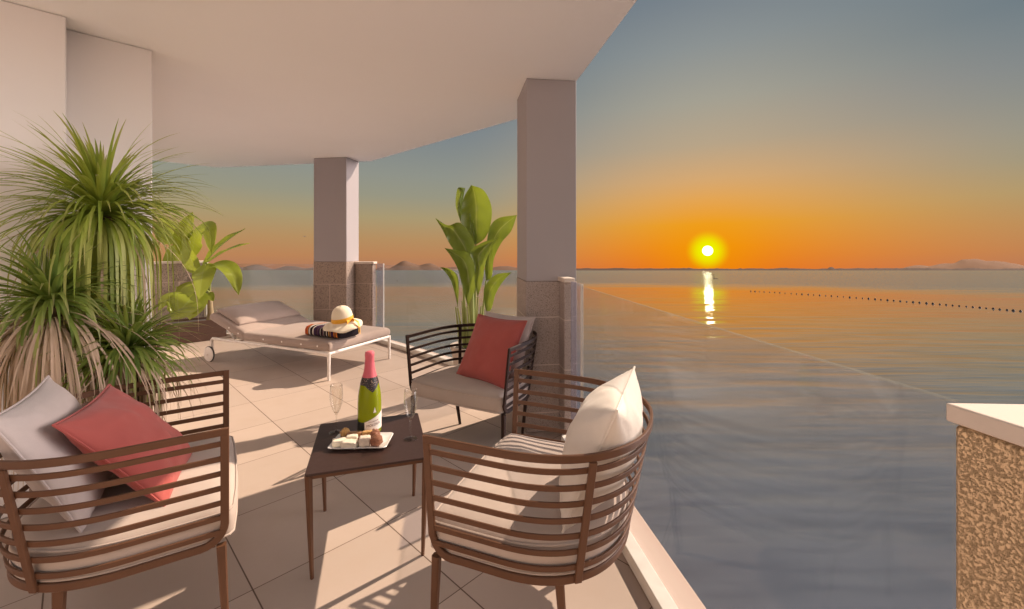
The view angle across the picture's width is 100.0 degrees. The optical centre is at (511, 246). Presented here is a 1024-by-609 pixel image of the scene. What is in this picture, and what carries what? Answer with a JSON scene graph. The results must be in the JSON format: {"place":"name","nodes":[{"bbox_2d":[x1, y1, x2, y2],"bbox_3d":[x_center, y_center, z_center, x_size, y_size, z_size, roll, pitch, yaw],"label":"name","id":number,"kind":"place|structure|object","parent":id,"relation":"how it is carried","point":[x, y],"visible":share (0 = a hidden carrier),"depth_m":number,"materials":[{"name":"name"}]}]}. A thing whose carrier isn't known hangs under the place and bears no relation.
{"place":"outdoors","nodes":[
{"label":"outdoors","id":0,"kind":"place"},
{"bbox_2d":[0,0,66,518],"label":"wall","id":1,"kind":"structure","parent":0,"point":[33,64],"depth_m":2.27,"materials":[{"name":"paint"}]},
{"bbox_2d":[216,265,312,269],"bbox_3d":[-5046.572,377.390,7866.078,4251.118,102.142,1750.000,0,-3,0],"label":"hills","id":2,"kind":"structure","parent":0,"point":[255,267],"depth_m":7258.86,"materials":[{"name":"stone"}]},
{"bbox_2d":[3,0,636,167],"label":"ceiling","id":3,"kind":"structure","parent":0,"point":[238,83],"depth_m":2.99,"materials":[{"name":"paint"}]},
{"bbox_2d":[0,338,652,608],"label":"floor","id":4,"kind":"structure","parent":0,"point":[367,537],"depth_m":2.21,"materials":[{"name":"tile"}]},
{"bbox_2d":[0,229,202,501],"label":"grass palm","id":5,"kind":"object","parent":4,"relation":"on","point":[44,305],"depth_m":1.87,"materials":[{"name":"green plant"}]},
{"bbox_2d":[67,30,151,398],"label":"wall","id":6,"kind":"structure","parent":4,"relation":"on","point":[109,83],"depth_m":2.64,"materials":[{"name":"paint"}]},
{"bbox_2d":[0,114,222,388],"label":"grass palm","id":7,"kind":"object","parent":4,"relation":"on","point":[99,189],"depth_m":2.14,"materials":[{"name":"green plant"}]},
{"bbox_2d":[14,287,211,419],"bbox_3d":[-1.902,0.789,2.081,0.710,1.235,0.771,0,0,0],"label":"grass palm","id":8,"kind":"object","parent":4,"relation":"on","point":[147,363],"depth_m":2.04,"materials":[{"name":"green plant"}]},
{"bbox_2d":[0,370,237,608],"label":"tub armchair","id":9,"kind":"object","parent":4,"relation":"on","point":[126,532],"visible":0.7,"depth_m":1.41,"materials":[{"name":"brown paint"}]},
{"bbox_2d":[0,375,112,532],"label":"pillow","id":10,"kind":"object","parent":9,"relation":"on","point":[28,431],"visible":0.58,"depth_m":1.41,"materials":[{"name":"grey fabric"}]},
{"bbox_2d":[51,384,191,506],"bbox_3d":[-1.463,0.756,1.667,0.162,0.465,0.465,-43,18,-20],"label":"pillow","id":11,"kind":"object","parent":9,"relation":"on","point":[109,416],"visible":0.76,"depth_m":1.55,"materials":[{"name":"red fabric"}]},
{"bbox_2d":[153,261,203,320],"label":"stone pier","id":12,"kind":"structure","parent":4,"relation":"on","point":[180,278],"depth_m":6.43,"materials":[{"name":"stone"}]},
{"bbox_2d":[153,317,225,346],"bbox_3d":[-4.990,1.244,6.221,0.400,0.303,1.370,0,0,45],"label":"planter box","id":13,"kind":"object","parent":4,"relation":"on","point":[212,329],"visible":0.29,"depth_m":6.34,"materials":[{"name":"brown wood"}]},
{"bbox_2d":[154,212,248,319],"bbox_3d":[-4.705,0.297,6.414,1.711,1.664,0.716,0,0,0],"label":"banana plant","id":14,"kind":"object","parent":13,"relation":"on","point":[203,274],"visible":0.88,"depth_m":6.42,"materials":[{"name":"green plant"}]},
{"bbox_2d":[205,305,238,337],"bbox_3d":[-3.886,0.816,6.584,1.946,1.162,0.085,0,0,9],"label":"glass balustrade","id":15,"kind":"object","parent":4,"relation":"on","point":[227,334],"visible":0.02,"depth_m":6.74,"materials":[{"name":"clear glass"}]},
{"bbox_2d":[204,301,390,380],"bbox_3d":[-2.648,1.075,5.342,2.046,0.666,1.075,0,0,24],"label":"sun lounger","id":16,"kind":"object","parent":4,"relation":"on","point":[271,323],"visible":0.98,"depth_m":5.18,"materials":[{"name":"beige fabric"}]},
{"bbox_2d":[305,323,359,337],"bbox_3d":[-2.028,0.938,4.858,0.528,0.120,0.320,0,0,24],"label":"beach towel","id":17,"kind":"object","parent":16,"relation":"on","point":[314,329],"visible":0.62,"depth_m":4.75,"materials":[{"name":"multicoloured fabric"}]},
{"bbox_2d":[323,305,362,332],"bbox_3d":[-1.890,0.808,4.787,0.417,0.311,0.417,-5,11,-20],"label":"sun hat","id":18,"kind":"object","parent":17,"relation":"on","point":[343,320],"visible":1,"depth_m":4.69,"materials":[{"name":"wicker"}]},
{"bbox_2d":[313,157,358,321],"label":"column","id":19,"kind":"structure","parent":4,"relation":"on","point":[336,218],"depth_m":6.10,"materials":[{"name":"paint"}]},
{"bbox_2d":[304,413,426,579],"bbox_3d":[-0.699,1.173,2.115,0.514,0.454,0.542,0,0,-18],"label":"table","id":20,"kind":"object","parent":4,"relation":"on","point":[324,462],"visible":0.85,"depth_m":1.95,"materials":[{"name":"brown paint"}]},
{"bbox_2d":[329,385,342,434],"bbox_3d":[-0.895,0.824,2.189,0.070,0.245,0.070,0,0,0],"label":"champagne flute","id":21,"kind":"object","parent":20,"relation":"on","point":[337,413],"visible":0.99,"depth_m":2.19,"materials":[{"name":"clear glass"}]},
{"bbox_2d":[327,432,392,449],"bbox_3d":[-0.723,0.936,2.064,0.272,0.018,0.164,0,0,-3],"label":"serving plate","id":22,"kind":"object","parent":20,"relation":"on","point":[386,436],"visible":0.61,"depth_m":2.02,"materials":[{"name":"white ceramic"}]},
{"bbox_2d":[332,437,345,447],"bbox_3d":[-0.817,0.923,2.030,0.066,0.030,0.048,0,0,-17],"label":"cheese piece","id":23,"kind":"object","parent":22,"relation":"on","point":[336,442],"visible":0.74,"depth_m":2.01,"materials":[{"name":"white food"}]},
{"bbox_2d":[340,427,349,436],"bbox_3d":[-0.817,0.912,2.102,0.048,0.053,0.042,0,0,-29],"label":"fritter","id":24,"kind":"object","parent":22,"relation":"on","point":[344,431],"visible":0.73,"depth_m":2.09,"materials":[{"name":"brown food"}]},
{"bbox_2d":[341,439,358,447],"bbox_3d":[-0.758,0.923,2.011,0.073,0.031,0.046,0,0,6],"label":"cheese piece","id":25,"kind":"object","parent":22,"relation":"on","point":[349,443],"visible":1,"depth_m":1.99,"materials":[{"name":"white food"}]},
{"bbox_2d":[346,434,357,438],"bbox_3d":[-0.769,0.921,2.063,0.056,0.036,0.032,0,0,-6],"label":"cheese piece","id":26,"kind":"object","parent":22,"relation":"on","point":[351,436],"visible":0.57,"depth_m":2.05,"materials":[{"name":"white food"}]},
{"bbox_2d":[346,431,361,436],"bbox_3d":[-0.769,0.921,2.098,0.083,0.036,0.030,0,0,-5],"label":"nut bar","id":27,"kind":"object","parent":22,"relation":"on","point":[359,433],"visible":0.49,"depth_m":2.09,"materials":[{"name":"brown food"}]},
{"bbox_2d":[358,435,370,447],"bbox_3d":[-0.694,0.915,2.024,0.054,0.049,0.042,0,0,-12],"label":"cheese piece","id":28,"kind":"object","parent":22,"relation":"on","point":[364,440],"visible":0.93,"depth_m":2.01,"materials":[{"name":"white food"}]},
{"bbox_2d":[362,430,371,434],"bbox_3d":[-0.708,0.919,2.105,0.055,0.039,0.034,0,0,-9],"label":"nut bar","id":29,"kind":"object","parent":22,"relation":"on","point":[366,432],"visible":0.41,"depth_m":2.09,"materials":[{"name":"orange food"}]},
{"bbox_2d":[370,428,379,436],"bbox_3d":[-0.664,0.911,2.083,0.050,0.056,0.060,0,0,10],"label":"chocolate truffle","id":30,"kind":"object","parent":22,"relation":"on","point":[374,431],"visible":0.56,"depth_m":2.07,"materials":[{"name":"brown food"}]},
{"bbox_2d":[370,434,382,446],"bbox_3d":[-0.639,0.912,2.024,0.060,0.056,0.057,0,0,-23],"label":"chocolate truffle","id":31,"kind":"object","parent":22,"relation":"on","point":[376,440],"visible":1,"depth_m":2.01,"materials":[{"name":"brown food"}]},
{"bbox_2d":[357,350,381,430],"bbox_3d":[-0.726,0.738,2.188,0.118,0.417,0.118,0,0,-12],"label":"champagne bottle","id":32,"kind":"object","parent":20,"relation":"on","point":[369,408],"visible":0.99,"depth_m":2.15,"materials":[{"name":"green glass"}]},
{"bbox_2d":[404,389,417,440],"bbox_3d":[-0.500,0.824,2.116,0.070,0.245,0.070,0,0,0],"label":"champagne flute","id":33,"kind":"object","parent":20,"relation":"on","point":[410,418],"visible":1,"depth_m":2.11,"materials":[{"name":"clear glass"}]},
{"bbox_2d":[354,261,376,342],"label":"stone pier","id":34,"kind":"structure","parent":4,"relation":"on","point":[365,292],"depth_m":6.24,"materials":[{"name":"stone"}]},
{"bbox_2d":[376,264,453,365],"bbox_3d":[-0.910,0.820,5.285,3.149,1.154,0.078,0,0,45],"label":"glass balustrade","id":35,"kind":"object","parent":4,"relation":"on","point":[399,346],"visible":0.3,"depth_m":5.77,"materials":[{"name":"clear glass"}]},
{"bbox_2d":[386,339,450,358],"bbox_3d":[-0.769,1.381,5.264,3.419,0.031,0.094,0,0,45],"label":"coping","id":36,"kind":"object","parent":4,"relation":"on","point":[419,348],"visible":0.01,"depth_m":5.72,"materials":[{"name":"beige stone"}]},
{"bbox_2d":[405,323,536,438],"bbox_3d":[-0.227,1.016,3.156,0.853,0.772,0.738,0,0,29],"label":"tub armchair","id":37,"kind":"object","parent":4,"relation":"on","point":[447,384],"visible":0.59,"depth_m":2.92,"materials":[{"name":"brown metal"}]},
{"bbox_2d":[456,314,526,388],"bbox_3d":[-0.151,0.714,3.019,0.475,0.475,0.160,0,-29,41],"label":"pillow","id":38,"kind":"object","parent":37,"relation":"on","point":[492,341],"visible":0.95,"depth_m":2.95,"materials":[{"name":"red fabric"}]},
{"bbox_2d":[485,311,534,378],"bbox_3d":[-0.076,0.714,3.154,0.465,0.465,0.147,0,-24,37],"label":"pillow","id":39,"kind":"object","parent":37,"relation":"on","point":[525,335],"visible":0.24,"depth_m":3.06,"materials":[{"name":"grey fabric"}]},
{"bbox_2d":[435,185,516,364],"bbox_3d":[-0.356,0.394,4.203,0.754,2.005,0.437,0,0,20],"label":"potted plant","id":40,"kind":"object","parent":4,"relation":"on","point":[472,261],"visible":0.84,"depth_m":4.19,"materials":[{"name":"green plant"}]},
{"bbox_2d":[422,369,652,608],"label":"tub armchair","id":41,"kind":"object","parent":4,"relation":"on","point":[496,512],"visible":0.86,"depth_m":1.41,"materials":[{"name":"brown paint"}]},
{"bbox_2d":[559,366,642,532],"bbox_3d":[0.339,0.718,1.604,0.256,0.465,0.525,24,9,20],"label":"pillow","id":42,"kind":"object","parent":41,"relation":"on","point":[609,416],"visible":0.75,"depth_m":1.42,"materials":[{"name":"beige fabric"}]},
{"bbox_2d":[517,79,576,432],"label":"column","id":43,"kind":"structure","parent":4,"relation":"on","point":[546,184],"depth_m":3.25,"materials":[{"name":"paint"}]},
{"bbox_2d":[558,276,574,434],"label":"stone pier","id":44,"kind":"structure","parent":4,"relation":"on","point":[566,324],"depth_m":3.11,"materials":[{"name":"stone"}]},
{"bbox_2d":[561,284,677,608],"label":"glass balustrade","id":45,"kind":"object","parent":4,"relation":"on","point":[652,586],"visible":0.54,"depth_m":1.78,"materials":[{"name":"clear glass"}]},
{"bbox_2d":[629,502,705,608],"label":"coping","id":46,"kind":"object","parent":4,"relation":"on","point":[682,593],"depth_m":1.83,"materials":[{"name":"white stone"}]},
{"bbox_2d":[946,403,1023,608],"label":"stone pier","id":47,"kind":"structure","parent":4,"relation":"on","point":[989,506],"depth_m":0.58,"materials":[{"name":"brown stone"}]},
{"bbox_2d":[376,261,516,269],"bbox_3d":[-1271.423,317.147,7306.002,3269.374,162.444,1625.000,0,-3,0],"label":"hills","id":48,"kind":"structure","parent":0,"point":[404,265],"depth_m":6725.66,"materials":[{"name":"stone"}]},
{"bbox_2d":[152,0,1023,268],"label":"sky","id":49,"kind":"structure","parent":0,"point":[711,134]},
{"bbox_2d":[204,270,1023,608],"bbox_3d":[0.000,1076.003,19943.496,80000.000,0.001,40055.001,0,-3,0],"label":"water","id":50,"kind":"structure","parent":0,"point":[800,450],"depth_m":20.55,"materials":[{"name":"blue liquid"}]},
{"bbox_2d":[576,267,1023,269],"bbox_3d":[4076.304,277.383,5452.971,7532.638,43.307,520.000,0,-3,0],"label":"shore","id":51,"kind":"structure","parent":0,"point":[830,268],"depth_m":5277.77,"materials":[{"name":"grey"}]},
{"bbox_2d":[905,259,1023,268],"bbox_3d":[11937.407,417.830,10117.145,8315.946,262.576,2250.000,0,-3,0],"label":"hills","id":52,"kind":"structure","parent":0,"point":[973,263],"depth_m":9376.90,"materials":[{"name":"stone"}]}
]}

